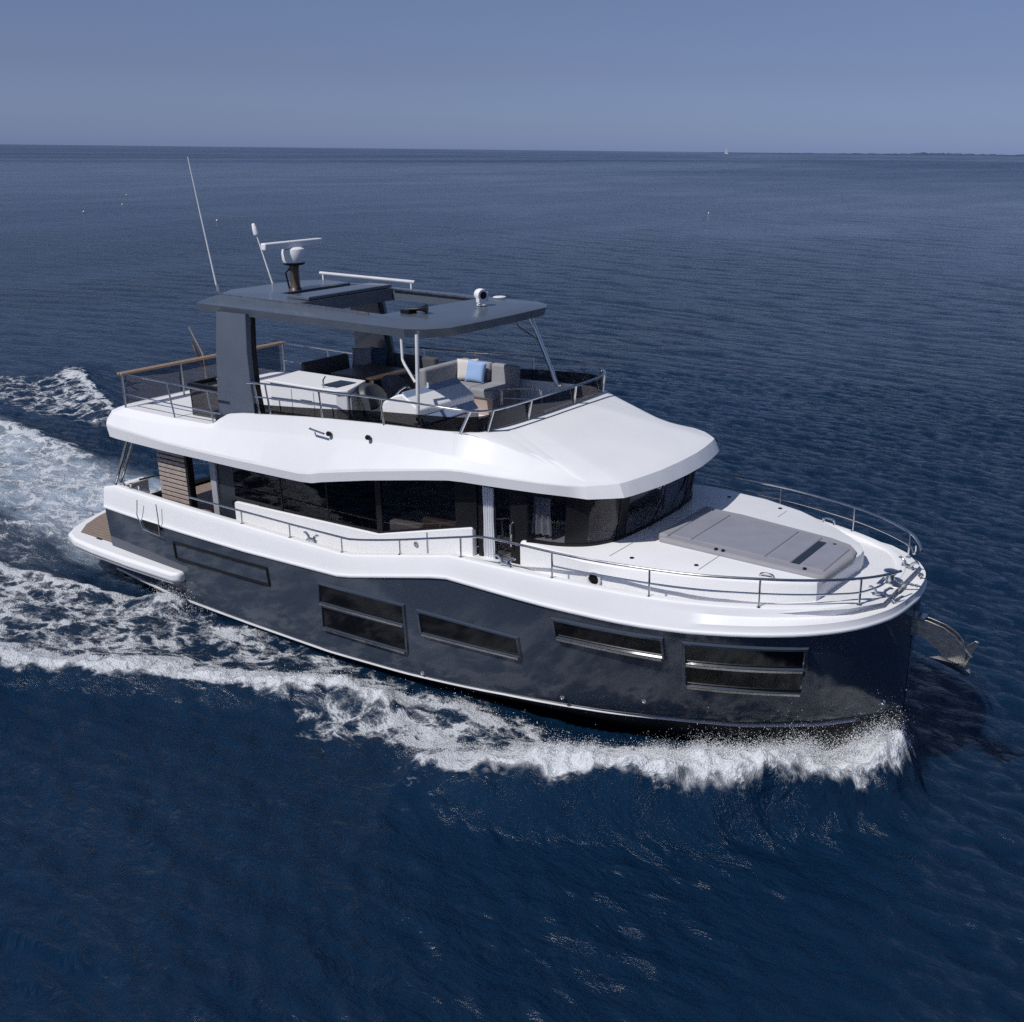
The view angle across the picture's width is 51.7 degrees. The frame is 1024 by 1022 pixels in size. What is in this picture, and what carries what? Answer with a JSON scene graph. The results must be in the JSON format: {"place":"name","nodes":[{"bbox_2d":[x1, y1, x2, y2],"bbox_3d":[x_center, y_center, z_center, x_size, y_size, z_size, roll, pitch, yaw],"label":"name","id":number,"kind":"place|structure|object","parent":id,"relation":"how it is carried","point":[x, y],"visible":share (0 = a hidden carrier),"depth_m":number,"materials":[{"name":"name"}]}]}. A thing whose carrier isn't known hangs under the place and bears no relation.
{"place":"outdoors","nodes":[
{"label":"outdoors","id":0,"kind":"place"},
{"bbox_2d":[352,347,371,367],"bbox_3d":[-3.326,-3.398,23.444,0.460,0.460,0.160,0,4,2],"label":"scatter pillow","id":1,"kind":"object","parent":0,"point":[361,356],"visible":0.88,"depth_m":23.37,"materials":[{"name":"blue fabric"}]},
{"bbox_2d":[371,347,387,365],"bbox_3d":[-2.960,-3.401,23.432,0.460,0.460,0.160,8,6,24],"label":"scatter pillow","id":2,"kind":"object","parent":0,"point":[378,356],"visible":0.84,"depth_m":23.34,"materials":[{"name":"fabric"}]},
{"bbox_2d":[0,144,1023,1021],"bbox_3d":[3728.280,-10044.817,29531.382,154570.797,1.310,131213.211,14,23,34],"label":"sea water","id":3,"kind":"structure","parent":0,"point":[180,842],"depth_m":19.39,"materials":[{"name":"blue liquid"}]},
{"bbox_2d":[0,581,913,780],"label":"bow spray","id":4,"kind":"object","parent":3,"relation":"on","point":[788,748],"visible":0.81,"depth_m":16.33,"materials":[{"name":"white liquid"}]},
{"bbox_2d":[68,157,966,748],"bbox_3d":[-1.599,-1.735,20.758,20.620,10.072,5.740,12,23,35],"label":"motor yacht","id":5,"kind":"object","parent":3,"relation":"on","point":[332,505],"visible":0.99,"depth_m":18.24,"materials":[{"name":"white paint"}]},
{"bbox_2d":[232,467,376,528],"bbox_3d":[-4.084,-0.480,20.419,4.020,1.500,0.012,12,23,35],"label":"saloon window","id":6,"kind":"structure","parent":5,"relation":"in","point":[349,502],"depth_m":20.30,"materials":[{"name":"black glass"}]},
{"bbox_2d":[232,480,477,532],"bbox_3d":[-3.184,-0.367,19.756,6.500,1.720,0.060,12,23,35],"label":"window frame","id":7,"kind":"structure","parent":5,"relation":"in","point":[466,505],"depth_m":18.08,"materials":[{"name":"black metal"}]},
{"bbox_2d":[317,581,406,627],"bbox_3d":[-2.788,1.705,19.357,2.240,0.608,0.099,14,23,33],"label":"hull window","id":8,"kind":"structure","parent":5,"relation":"in","point":[360,604],"depth_m":19.32,"materials":[{"name":"black glass"}]},
{"bbox_2d":[320,605,408,653],"bbox_3d":[-2.768,2.160,19.578,2.239,0.703,0.121,13,23,33],"label":"hull window","id":9,"kind":"structure","parent":5,"relation":"in","point":[376,633],"depth_m":19.55,"materials":[{"name":"black glass"}]},
{"bbox_2d":[457,358,477,379],"bbox_3d":[-0.928,-2.936,21.945,0.460,0.460,0.160,3,5,11],"label":"scatter pillow","id":10,"kind":"object","parent":5,"relation":"on","point":[461,368],"visible":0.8,"depth_m":21.89,"materials":[{"name":"beige fabric"}]},
{"bbox_2d":[416,609,522,659],"bbox_3d":[-0.766,2.130,18.049,2.161,0.569,0.153,12,22,30],"label":"hull window","id":11,"kind":"structure","parent":5,"relation":"in","point":[431,625],"depth_m":18.04,"materials":[{"name":"black glass"}]},
{"bbox_2d":[465,359,486,383],"bbox_3d":[-0.747,-2.878,21.797,0.460,0.460,0.160,13,7,26],"label":"scatter pillow","id":12,"kind":"object","parent":5,"relation":"on","point":[475,371],"visible":1,"depth_m":21.72,"materials":[{"name":"blue fabric"}]},
{"bbox_2d":[482,486,494,558],"bbox_3d":[-0.392,0.287,17.828,0.270,1.580,0.050,12,23,35],"label":"curtain","id":13,"kind":"object","parent":5,"relation":"hanging from","point":[488,515],"visible":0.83,"depth_m":17.78,"materials":[{"name":"white fabric"}]},
{"bbox_2d":[477,485,529,564],"bbox_3d":[-0.161,0.367,17.626,1.040,1.750,0.138,12,23,35],"label":"side door","id":14,"kind":"structure","parent":5,"relation":"in","point":[519,501],"depth_m":17.43,"materials":[{"name":"black glass"}]},
{"bbox_2d":[532,496,551,535],"bbox_3d":[0.487,0.006,17.268,0.385,0.810,0.083,10,21,25],"label":"curtain","id":15,"kind":"object","parent":5,"relation":"hanging from","point":[541,522],"visible":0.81,"depth_m":17.29,"materials":[{"name":"white fabric"}]},
{"bbox_2d":[551,617,665,660],"bbox_3d":[1.462,1.962,16.338,1.910,0.565,0.255,10,21,26],"label":"hull window","id":16,"kind":"structure","parent":5,"relation":"in","point":[645,646],"depth_m":16.31,"materials":[{"name":"black glass"}]},
{"bbox_2d":[682,663,806,696],"bbox_3d":[3.485,2.541,15.944,1.841,0.688,0.359,5,19,14],"label":"hull window","id":17,"kind":"structure","parent":5,"relation":"in","point":[750,683],"depth_m":15.97,"materials":[{"name":"black glass"}]},
{"bbox_2d":[681,641,808,673],"bbox_3d":[3.417,2.157,15.567,1.841,0.656,0.327,6,19,14],"label":"hull window","id":18,"kind":"structure","parent":5,"relation":"in","point":[786,660],"depth_m":15.54,"materials":[{"name":"black glass"}]},
{"bbox_2d":[930,640,979,675],"bbox_3d":[6.563,2.132,15.687,0.510,0.600,0.488,-1,19,-4],"label":"anchor","id":19,"kind":"object","parent":5,"relation":"hanging from","point":[969,650],"visible":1,"depth_m":15.60,"materials":[{"name":"metal"}]},
{"bbox_2d":[0,0,1023,154],"label":"sky","id":20,"kind":"structure","parent":0,"point":[746,76],"materials":[{"name":"blue"}]},
{"bbox_2d":[713,152,1023,156],"bbox_3d":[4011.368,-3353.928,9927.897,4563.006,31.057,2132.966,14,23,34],"label":"coast","id":21,"kind":"structure","parent":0,"point":[946,154],"depth_m":9800.14}
]}

